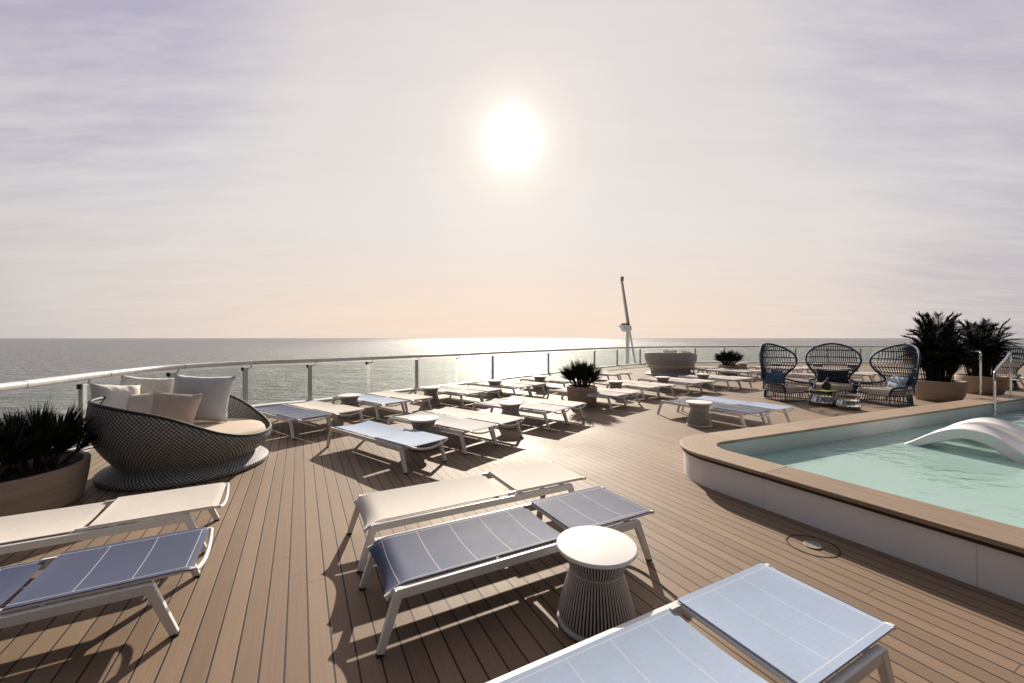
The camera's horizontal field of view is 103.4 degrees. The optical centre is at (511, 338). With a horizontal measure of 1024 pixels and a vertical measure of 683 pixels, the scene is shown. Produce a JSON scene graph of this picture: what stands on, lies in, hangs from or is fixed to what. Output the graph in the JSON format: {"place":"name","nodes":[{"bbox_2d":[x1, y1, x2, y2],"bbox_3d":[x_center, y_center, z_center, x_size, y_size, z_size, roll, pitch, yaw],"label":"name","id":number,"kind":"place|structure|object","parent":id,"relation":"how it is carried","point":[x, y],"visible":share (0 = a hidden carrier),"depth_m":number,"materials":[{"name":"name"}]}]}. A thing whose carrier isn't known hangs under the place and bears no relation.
{"place":"outdoors","nodes":[
{"label":"outdoors","id":0,"kind":"place"},
{"bbox_2d":[0,363,1023,682],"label":"deck","id":1,"kind":"structure","parent":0,"point":[272,593],"depth_m":2.80,"materials":[{"name":"brown wood"}]},
{"bbox_2d":[0,450,90,516],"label":"planter","id":2,"kind":"object","parent":1,"relation":"on","point":[59,485],"visible":0.63,"depth_m":3.79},
{"bbox_2d":[0,410,34,427],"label":"spiky plant","id":3,"kind":"object","parent":2,"relation":"on","point":[20,417],"visible":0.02,"depth_m":4.17,"materials":[{"name":"green plant"}]},
{"bbox_2d":[0,413,60,476],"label":"spiky plant","id":4,"kind":"object","parent":2,"relation":"on","point":[19,455],"visible":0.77,"depth_m":3.72,"materials":[{"name":"green plant"}]},
{"bbox_2d":[0,400,101,473],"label":"spiky plant","id":5,"kind":"object","parent":2,"relation":"on","point":[69,432],"visible":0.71,"depth_m":4.01,"materials":[{"name":"green plant"}]},
{"bbox_2d":[0,527,213,637],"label":"sun lounger","id":6,"kind":"object","parent":1,"relation":"on","point":[86,571],"visible":1,"depth_m":2.25,"materials":[{"name":"fabric"}]},
{"bbox_2d":[0,482,229,554],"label":"sun lounger","id":7,"kind":"object","parent":1,"relation":"on","point":[68,521],"visible":0.99,"depth_m":3.01,"materials":[{"name":"beige fabric"}]},
{"bbox_2d":[85,391,271,490],"bbox_3d":[-4.150,1.175,5.197,1.841,0.942,1.829,0,0,-15],"label":"daybed","id":8,"kind":"object","parent":1,"relation":"on","point":[139,451],"visible":0.87,"depth_m":4.49,"materials":[{"name":"grey wicker"}]},
{"bbox_2d":[90,383,140,408],"bbox_3d":[-4.990,0.830,5.106,0.255,0.540,0.500,-28,-20,22],"label":"pillow","id":9,"kind":"object","parent":8,"relation":"on","point":[116,396],"visible":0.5,"depth_m":5.03,"materials":[{"name":"white fabric"}]},
{"bbox_2d":[120,375,173,393],"bbox_3d":[-4.984,0.792,5.524,0.640,0.560,0.214,7,-25,-30],"label":"pillow","id":10,"kind":"object","parent":8,"relation":"on","point":[150,385],"visible":0.28,"depth_m":5.52,"materials":[{"name":"white fabric"}]},
{"bbox_2d":[126,391,167,413],"bbox_3d":[-4.713,0.913,5.187,0.460,0.460,0.182,-4,-24,-22],"label":"pillow","id":11,"kind":"object","parent":8,"relation":"on","point":[140,402],"visible":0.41,"depth_m":5.13,"materials":[{"name":"beige fabric"}]},
{"bbox_2d":[150,391,202,424],"bbox_3d":[-4.392,0.928,5.249,0.600,0.460,0.200,5,-23,-8],"label":"pillow","id":12,"kind":"object","parent":8,"relation":"on","point":[182,407],"visible":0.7,"depth_m":5.20,"materials":[{"name":"beige fabric"}]},
{"bbox_2d":[173,374,235,421],"bbox_3d":[-4.325,0.837,5.623,0.760,0.660,0.214,3,-19,-14],"label":"pillow","id":13,"kind":"object","parent":8,"relation":"on","point":[213,404],"visible":0.75,"depth_m":5.58,"materials":[{"name":"white fabric"}]},
{"bbox_2d":[256,404,331,439],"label":"sun lounger","id":14,"kind":"object","parent":1,"relation":"on","point":[282,412],"visible":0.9,"depth_m":7.06,"materials":[{"name":"fabric"}]},
{"bbox_2d":[284,400,364,426],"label":"sun lounger","id":15,"kind":"object","parent":1,"relation":"on","point":[336,409],"visible":0.88,"depth_m":7.62,"materials":[{"name":"beige fabric"}]},
{"bbox_2d":[337,394,360,417],"bbox_3d":[-3.435,1.423,8.539,0.464,0.443,0.464,0,0,3],"label":"side table","id":16,"kind":"object","parent":1,"relation":"on","point":[349,399],"visible":0.75,"depth_m":8.40,"materials":[{"name":"grey wicker"}]},
{"bbox_2d":[332,393,406,420],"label":"sun lounger","id":17,"kind":"object","parent":1,"relation":"on","point":[371,400],"visible":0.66,"depth_m":8.53,"materials":[{"name":"fabric"}]},
{"bbox_2d":[326,420,447,474],"bbox_3d":[-1.807,1.478,5.739,2.060,0.343,0.668,0,0,39],"label":"sun lounger","id":18,"kind":"object","parent":1,"relation":"on","point":[388,435],"visible":1,"depth_m":5.46,"materials":[{"name":"fabric"}]},
{"bbox_2d":[359,391,432,414],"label":"sun lounger","id":19,"kind":"object","parent":1,"relation":"on","point":[409,397],"visible":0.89,"depth_m":9.12,"materials":[{"name":"beige fabric"}]},
{"bbox_2d":[407,415,438,450],"bbox_3d":[-1.338,1.423,6.099,0.464,0.443,0.464,0,0,-16],"label":"side table","id":20,"kind":"object","parent":1,"relation":"on","point":[424,423],"visible":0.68,"depth_m":5.97,"materials":[{"name":"grey wicker"}]},
{"bbox_2d":[421,386,439,406],"bbox_3d":[-1.997,1.423,9.929,0.464,0.443,0.464,0,0,44],"label":"side table","id":21,"kind":"object","parent":1,"relation":"on","point":[432,392],"visible":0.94,"depth_m":9.79,"materials":[{"name":"grey wicker"}]},
{"bbox_2d":[387,411,498,454],"bbox_3d":[-1.172,1.478,6.547,2.060,0.343,0.668,0,0,39],"label":"sun lounger","id":22,"kind":"object","parent":1,"relation":"on","point":[446,423],"visible":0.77,"depth_m":6.18,"materials":[{"name":"beige fabric"}]},
{"bbox_2d":[414,387,483,407],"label":"sun lounger","id":23,"kind":"object","parent":1,"relation":"on","point":[454,392],"visible":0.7,"depth_m":9.98,"materials":[{"name":"beige fabric"}]},
{"bbox_2d":[347,461,585,573],"bbox_3d":[-0.330,1.478,3.606,2.060,0.343,0.668,0,0,-28],"label":"sun lounger","id":24,"kind":"object","parent":1,"relation":"on","point":[373,508],"visible":0.98,"depth_m":3.45,"materials":[{"name":"beige fabric"}]},
{"bbox_2d":[439,384,502,401],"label":"sun lounger","id":25,"kind":"object","parent":1,"relation":"on","point":[482,388],"visible":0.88,"depth_m":10.57,"materials":[{"name":"beige fabric"}]},
{"bbox_2d":[420,407,524,445],"bbox_3d":[-0.760,1.478,7.056,2.060,0.343,0.668,0,0,39],"label":"sun lounger","id":26,"kind":"object","parent":1,"relation":"on","point":[498,419],"visible":0.89,"depth_m":6.81,"materials":[{"name":"beige fabric"}]},
{"bbox_2d":[487,379,502,396],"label":"side table","id":27,"kind":"object","parent":1,"relation":"on","point":[493,382],"visible":0.75,"depth_m":11.39,"materials":[{"name":"grey wicker"}]},
{"bbox_2d":[467,381,531,396],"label":"sun lounger","id":28,"kind":"object","parent":1,"relation":"on","point":[511,385],"visible":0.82,"depth_m":11.33,"materials":[{"name":"beige fabric"}]},
{"bbox_2d":[359,486,654,658],"bbox_3d":[0.055,1.478,2.860,2.060,0.343,0.668,0,0,-28],"label":"sun lounger","id":29,"kind":"object","parent":1,"relation":"on","point":[400,559],"visible":0.95,"depth_m":2.67,"materials":[{"name":"blue fabric"}]},
{"bbox_2d":[498,401,522,428],"bbox_3d":[-0.032,1.423,7.557,0.464,0.443,0.464,0,0,-16],"label":"side table","id":30,"kind":"object","parent":1,"relation":"on","point":[511,408],"visible":0.78,"depth_m":7.42,"materials":[{"name":"grey wicker"}]},
{"bbox_2d":[0,346,1023,451],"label":"guard railing","id":31,"kind":"object","parent":1,"relation":"on","point":[32,383],"visible":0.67,"depth_m":10.13,"materials":[{"name":"clear glass"}]},
{"bbox_2d":[483,379,546,396],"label":"sun lounger","id":32,"kind":"object","parent":1,"relation":"on","point":[537,384],"visible":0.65,"depth_m":11.87,"materials":[{"name":"beige fabric"}]},
{"bbox_2d":[472,399,570,430],"bbox_3d":[0.133,1.478,8.058,2.060,0.343,0.668,0,0,38],"label":"sun lounger","id":33,"kind":"object","parent":1,"relation":"on","point":[538,407],"visible":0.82,"depth_m":7.74,"materials":[{"name":"beige fabric"}]},
{"bbox_2d":[492,396,586,422],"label":"sun lounger","id":34,"kind":"object","parent":1,"relation":"on","point":[570,404],"visible":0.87,"depth_m":8.38,"materials":[{"name":"beige fabric"}]},
{"bbox_2d":[533,375,546,390],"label":"side table","id":35,"kind":"object","parent":1,"relation":"on","point":[539,378],"visible":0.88,"depth_m":12.69,"materials":[{"name":"grey wicker"}]},
{"bbox_2d":[520,377,579,391],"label":"sun lounger","id":36,"kind":"object","parent":1,"relation":"on","point":[557,381],"visible":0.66,"depth_m":12.58,"materials":[{"name":"beige fabric"}]},
{"bbox_2d":[534,376,590,383],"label":"sun lounger","id":37,"kind":"object","parent":1,"relation":"on","point":[555,377],"visible":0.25,"depth_m":13.76,"materials":[{"name":"white metal"}]},
{"bbox_2d":[567,384,597,406],"bbox_3d":[1.730,1.415,10.000,0.750,0.470,0.750,0,0,0],"label":"planter","id":38,"kind":"object","parent":1,"relation":"on","point":[577,394],"visible":0.72,"depth_m":9.69,"materials":[{"name":"concrete"}]},
{"bbox_2d":[557,358,602,387],"bbox_3d":[1.768,0.851,10.042,1.246,0.792,1.168,0,0,31],"label":"spiky plant","id":39,"kind":"object","parent":38,"relation":"on","point":[584,373],"visible":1,"depth_m":9.82,"materials":[{"name":"green plant"}]},
{"bbox_2d":[546,388,628,410],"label":"sun lounger","id":40,"kind":"object","parent":1,"relation":"on","point":[604,394],"visible":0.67,"depth_m":9.60,"materials":[{"name":"beige fabric"}]},
{"bbox_2d":[556,526,637,641],"bbox_3d":[0.492,1.423,2.365,0.464,0.443,0.464,0,0,-2],"label":"side table","id":41,"kind":"object","parent":1,"relation":"on","point":[595,598],"visible":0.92,"depth_m":2.24,"materials":[{"name":"grey wicker"}]},
{"bbox_2d":[562,387,641,404],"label":"sun lounger","id":42,"kind":"object","parent":1,"relation":"on","point":[631,392],"visible":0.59,"depth_m":10.11,"materials":[{"name":"beige fabric"}]},
{"bbox_2d":[599,372,620,379],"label":"sun lounger","id":43,"kind":"object","parent":1,"relation":"on","point":[607,374],"visible":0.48,"depth_m":14.91,"materials":[{"name":"white metal"}]},
{"bbox_2d":[607,380,623,397],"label":"side table","id":44,"kind":"object","parent":1,"relation":"on","point":[613,384],"visible":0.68,"depth_m":11.18,"materials":[{"name":"grey wicker"}]},
{"bbox_2d":[600,371,631,379],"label":"sun lounger","id":45,"kind":"object","parent":1,"relation":"on","point":[626,373],"visible":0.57,"depth_m":15.50,"materials":[{"name":"white metal"}]},
{"bbox_2d":[593,382,660,399],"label":"sun lounger","id":46,"kind":"object","parent":1,"relation":"on","point":[640,386],"visible":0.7,"depth_m":11.16,"materials":[{"name":"beige fabric"}]},
{"bbox_2d":[608,380,675,397],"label":"sun lounger","id":47,"kind":"object","parent":1,"relation":"on","point":[664,385],"visible":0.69,"depth_m":11.52,"materials":[{"name":"beige fabric"}]},
{"bbox_2d":[655,376,670,391],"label":"side table","id":48,"kind":"object","parent":1,"relation":"on","point":[662,379],"visible":0.83,"depth_m":12.41,"materials":[{"name":"grey wicker"}]},
{"bbox_2d":[644,352,696,376],"bbox_3d":[7.116,1.138,18.200,2.217,1.016,2.220,0,0,28],"label":"daybed","id":49,"kind":"object","parent":1,"relation":"on","point":[671,364],"visible":0.98,"depth_m":17.35,"materials":[{"name":"grey wicker"}]},
{"bbox_2d":[663,350,676,352],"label":"pillow","id":50,"kind":"object","parent":49,"relation":"on","point":[669,351],"visible":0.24,"depth_m":17.90,"materials":[{"name":"white fabric"}]},
{"bbox_2d":[638,377,704,394],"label":"sun lounger","id":51,"kind":"object","parent":1,"relation":"on","point":[680,382],"visible":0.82,"depth_m":12.23,"materials":[{"name":"beige fabric"}]},
{"bbox_2d":[653,377,716,391],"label":"sun lounger","id":52,"kind":"object","parent":1,"relation":"on","point":[705,381],"visible":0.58,"depth_m":12.56,"materials":[{"name":"beige fabric"}]},
{"bbox_2d":[486,563,895,682],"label":"sun lounger","id":53,"kind":"object","parent":1,"relation":"on","point":[785,628],"visible":1,"depth_m":1.76,"materials":[{"name":"fabric"}]},
{"bbox_2d":[691,367,705,374],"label":"sun lounger","id":54,"kind":"object","parent":1,"relation":"on","point":[695,368],"visible":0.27,"depth_m":17.59,"materials":[{"name":"white metal"}]},
{"bbox_2d":[686,400,712,427],"bbox_3d":[3.528,1.423,7.624,0.464,0.443,0.464,0,0,-44],"label":"side table","id":55,"kind":"object","parent":1,"relation":"on","point":[699,416],"visible":1,"depth_m":7.48,"materials":[{"name":"grey wicker"}]},
{"bbox_2d":[696,373,710,387],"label":"side table","id":56,"kind":"object","parent":1,"relation":"on","point":[704,376],"visible":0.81,"depth_m":13.40,"materials":[{"name":"grey wicker"}]},
{"bbox_2d":[695,366,717,374],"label":"sun lounger","id":57,"kind":"object","parent":1,"relation":"on","point":[706,367],"visible":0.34,"depth_m":18.14,"materials":[{"name":"white metal"}]},
{"bbox_2d":[676,375,742,390],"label":"sun lounger","id":58,"kind":"object","parent":1,"relation":"on","point":[724,379],"visible":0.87,"depth_m":13.19,"materials":[{"name":"beige fabric"}]},
{"bbox_2d":[657,398,770,427],"bbox_3d":[3.929,1.478,8.037,0.668,0.343,2.060,0,0,-29],"label":"sun lounger","id":59,"kind":"object","parent":1,"relation":"on","point":[723,408],"visible":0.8,"depth_m":7.55,"materials":[{"name":"fabric"}]},
{"bbox_2d":[697,369,751,380],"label":"sun lounger","id":60,"kind":"object","parent":1,"relation":"on","point":[726,371],"visible":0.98,"depth_m":16.39,"materials":[{"name":"white metal"}]},
{"bbox_2d":[717,364,740,374],"bbox_3d":[9.860,1.435,18.400,0.930,0.430,0.930,0,0,0],"label":"planter","id":61,"kind":"object","parent":1,"relation":"on","point":[728,366],"visible":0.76,"depth_m":18.05,"materials":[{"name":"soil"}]},
{"bbox_2d":[713,350,744,365],"bbox_3d":[9.860,0.872,18.401,1.366,0.833,1.350,0,0,29],"label":"spiky plant","id":62,"kind":"object","parent":61,"relation":"on","point":[729,357],"visible":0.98,"depth_m":18.22,"materials":[{"name":"green plant"}]},
{"bbox_2d":[709,375,753,387],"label":"sun lounger","id":63,"kind":"object","parent":1,"relation":"on","point":[746,378],"visible":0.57,"depth_m":13.50,"materials":[{"name":"white metal"}]},
{"bbox_2d":[709,368,761,378],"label":"sun lounger","id":64,"kind":"object","parent":1,"relation":"on","point":[757,371],"visible":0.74,"depth_m":16.85,"materials":[{"name":"white metal"}]},
{"bbox_2d":[681,396,794,424],"bbox_3d":[4.611,1.478,8.416,0.668,0.343,2.060,0,0,-29],"label":"sun lounger","id":65,"kind":"object","parent":1,"relation":"on","point":[769,407],"visible":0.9,"depth_m":8.01,"materials":[{"name":"fabric"}]},
{"bbox_2d":[739,363,747,368],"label":"side table","id":66,"kind":"object","parent":1,"relation":"on","point":[743,365],"visible":0.64,"depth_m":19.49,"materials":[{"name":"grey wicker"}]},
{"bbox_2d":[748,366,800,376],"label":"sun lounger","id":67,"kind":"object","parent":1,"relation":"on","point":[758,367],"visible":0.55,"depth_m":17.78,"materials":[{"name":"white metal"}]},
{"bbox_2d":[757,366,809,373],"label":"sun lounger","id":68,"kind":"object","parent":1,"relation":"on","point":[802,368],"visible":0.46,"depth_m":18.02,"materials":[{"name":"white metal"}]},
{"bbox_2d":[756,371,817,379],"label":"sun lounger","id":69,"kind":"object","parent":1,"relation":"on","point":[807,375],"visible":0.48,"depth_m":14.76,"materials":[{"name":"white metal"}]},
{"bbox_2d":[759,343,815,401],"bbox_3d":[7.321,0.891,10.982,1.263,1.503,1.078,0,0,-15],"label":"rope chair","id":70,"kind":"object","parent":1,"relation":"on","point":[787,389],"visible":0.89,"depth_m":11.05,"materials":[{"name":"fabric"}]},
{"bbox_2d":[764,371,782,385],"bbox_3d":[7.091,1.107,10.980,0.420,0.360,0.160,9,-16,25],"label":"pillow","id":71,"kind":"object","parent":70,"relation":"on","point":[774,377],"visible":0.81,"depth_m":10.93,"materials":[{"name":"blue fabric"}]},
{"bbox_2d":[771,370,785,383],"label":"pillow","id":72,"kind":"object","parent":70,"relation":"on","point":[783,377],"visible":0.37,"depth_m":11.14,"materials":[{"name":"blue fabric"}]},
{"bbox_2d":[786,535,840,557],"bbox_3d":[2.387,1.644,3.214,0.356,0.008,0.356,0,0,-28],"label":"floor drain","id":73,"kind":"object","parent":1,"relation":"on","point":[812,545],"visible":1,"depth_m":3.20,"materials":[{"name":"metal"}]},
{"bbox_2d":[792,367,843,372],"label":"sun lounger","id":74,"kind":"object","parent":1,"relation":"on","point":[819,369],"visible":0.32,"depth_m":17.45,"materials":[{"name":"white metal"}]},
{"bbox_2d":[794,366,851,372],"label":"sun lounger","id":75,"kind":"object","parent":1,"relation":"on","point":[820,367],"visible":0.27,"depth_m":18.33,"materials":[{"name":"white metal"}]},
{"bbox_2d":[807,389,841,406],"bbox_3d":[7.695,1.468,9.978,0.674,0.364,0.673,0,0,0],"label":"mirrored table","id":76,"kind":"object","parent":1,"relation":"on","point":[821,398],"visible":0.78,"depth_m":9.77,"materials":[{"name":"metal"}]},
{"bbox_2d":[821,378,830,389],"bbox_3d":[7.734,1.128,9.963,0.208,0.316,0.246,0,0,37],"label":"dark vase","id":77,"kind":"object","parent":76,"relation":"on","point":[825,385],"visible":0.93,"depth_m":9.92,"materials":[{"name":"ceramic"}]},
{"bbox_2d":[816,390,837,391],"bbox_3d":[7.655,1.276,9.808,0.420,0.016,0.260,0,0,-20],"label":"magazine","id":78,"kind":"object","parent":76,"relation":"on","point":[828,390],"visible":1,"depth_m":9.79,"materials":[{"name":"paper"}]},
{"bbox_2d":[805,343,861,393],"bbox_3d":[9.020,0.891,11.377,1.263,1.503,1.078,0,0,36],"label":"rope chair","id":79,"kind":"object","parent":1,"relation":"on","point":[846,388],"visible":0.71,"depth_m":11.59,"materials":[{"name":"fabric"}]},
{"bbox_2d":[816,369,848,383],"bbox_3d":[9.125,1.092,11.522,0.740,0.380,0.167,0,-16,36],"label":"pillow","id":80,"kind":"object","parent":79,"relation":"on","point":[836,376],"visible":0.98,"depth_m":11.46,"materials":[{"name":"fabric"}]},
{"bbox_2d":[804,371,875,381],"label":"sun lounger","id":81,"kind":"object","parent":1,"relation":"on","point":[860,374],"visible":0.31,"depth_m":14.80,"materials":[{"name":"white metal"}]},
{"bbox_2d":[835,393,861,410],"bbox_3d":[7.818,1.478,9.411,0.490,0.344,0.490,0,0,0],"label":"mirrored table","id":82,"kind":"object","parent":1,"relation":"on","point":[847,401],"visible":1,"depth_m":9.25,"materials":[{"name":"metal"}]},
{"bbox_2d":[680,395,1023,603],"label":"swimming pool","id":83,"kind":"structure","parent":1,"relation":"on","point":[982,553],"depth_m":3.54,"materials":[{"name":"white wood"}]},
{"bbox_2d":[749,409,1023,527],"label":"pool water","id":84,"kind":"structure","parent":83,"relation":"in","point":[972,477],"depth_m":4.77,"materials":[{"name":"teal liquid"}]},
{"bbox_2d":[904,424,1023,463],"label":"pool chaise","id":85,"kind":"object","parent":84,"relation":"in","point":[1008,446],"visible":0.97,"depth_m":5.33,"materials":[{"name":"white plastic"}]},
{"bbox_2d":[948,417,1023,442],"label":"pool chaise","id":86,"kind":"object","parent":84,"relation":"in","point":[1014,430],"visible":0.45,"depth_m":5.80,"materials":[{"name":"white plastic"}]},
{"bbox_2d":[993,352,1011,414],"bbox_3d":[10.273,1.192,8.467,1.704,1.756,0.042,0,0,-32],"label":"pool handrail","id":87,"kind":"object","parent":83,"relation":"on","point":[1009,354],"visible":0.91,"depth_m":8.39,"materials":[{"name":"metal"}]},
{"bbox_2d":[832,370,885,381],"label":"sun lounger","id":88,"kind":"object","parent":1,"relation":"on","point":[871,375],"visible":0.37,"depth_m":15.20,"materials":[{"name":"white metal"}]},
{"bbox_2d":[852,344,920,405],"bbox_3d":[9.583,0.891,10.252,1.078,1.503,1.263,0,0,-4],"label":"rope chair","id":89,"kind":"object","parent":1,"relation":"on","point":[876,391],"visible":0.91,"depth_m":10.26,"materials":[{"name":"blue fabric"}]},
{"bbox_2d":[887,375,908,389],"bbox_3d":[9.750,1.118,10.238,0.166,0.340,0.500,22,7,8],"label":"pillow","id":90,"kind":"object","parent":89,"relation":"on","point":[895,381],"visible":0.88,"depth_m":10.16,"materials":[{"name":"blue fabric"}]},
{"bbox_2d":[873,370,922,377],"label":"sun lounger","id":91,"kind":"object","parent":1,"relation":"on","point":[898,372],"visible":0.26,"depth_m":15.94,"materials":[{"name":"white metal"}]},
{"bbox_2d":[912,378,968,401],"bbox_3d":[11.309,1.385,10.750,1.090,0.530,1.090,0,0,0],"label":"planter","id":92,"kind":"object","parent":1,"relation":"on","point":[954,390],"visible":0.76,"depth_m":10.38,"materials":[{"name":"ceramic"}]},
{"bbox_2d":[900,311,981,381],"bbox_3d":[11.316,0.205,10.684,1.668,1.916,1.599,0,0,-27],"label":"palm plant","id":93,"kind":"object","parent":92,"relation":"in","point":[939,345],"visible":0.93,"depth_m":10.52,"materials":[{"name":"green plant"}]},
{"bbox_2d":[960,351,981,394],"bbox_3d":[11.586,0.976,10.380,0.047,1.348,2.896,0,0,38],"label":"pool handrail","id":94,"kind":"object","parent":1,"relation":"on","point":[980,372],"visible":0.61,"depth_m":9.25,"materials":[{"name":"metal"}]},
{"bbox_2d":[954,374,1008,394],"bbox_3d":[14.023,1.385,12.100,1.090,0.530,1.090,0,0,0],"label":"planter","id":95,"kind":"object","parent":1,"relation":"on","point":[1002,383],"visible":0.73,"depth_m":11.72,"materials":[{"name":"ceramic"}]},
{"bbox_2d":[955,317,1023,376],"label":"palm plant","id":96,"kind":"object","parent":95,"relation":"on","point":[991,347],"visible":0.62,"depth_m":11.84,"materials":[{"name":"green plant"}]},
{"bbox_2d":[945,374,1023,388],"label":"sun lounger","id":97,"kind":"object","parent":1,"relation":"on","point":[1022,383],"visible":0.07,"depth_m":13.44,"materials":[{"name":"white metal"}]},
{"bbox_2d":[971,343,1023,388],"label":"rope chair","id":98,"kind":"object","parent":1,"relation":"on","point":[1015,372],"visible":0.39,"depth_m":13.48,"materials":[{"name":"fabric"}]},
{"bbox_2d":[0,338,1023,447],"bbox_3d":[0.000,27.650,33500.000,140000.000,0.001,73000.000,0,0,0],"label":"sea","id":99,"kind":"structure","parent":0,"point":[22,359],"depth_m":548.14,"materials":[{"name":"grey liquid"}]},
{"bbox_2d":[0,0,1023,337],"label":"sky","id":100,"kind":"structure","parent":0,"point":[169,168],"materials":[{"name":"white"}]},
{"bbox_2d":[618,276,635,363],"bbox_3d":[9.118,0.174,31.265,1.711,9.778,1.430,0,0,0],"label":"signal mast","id":101,"kind":"object","parent":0,"point":[626,327],"visible":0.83,"depth_m":30.90,"materials":[{"name":"white metal"}]},
{"bbox_2d":[901,343,913,363],"bbox_3d":[25.890,0.990,26.000,1.120,1.320,0.720,0,0,0],"label":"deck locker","id":102,"kind":"object","parent":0,"point":[906,357],"visible":0.14,"depth_m":26.05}
]}

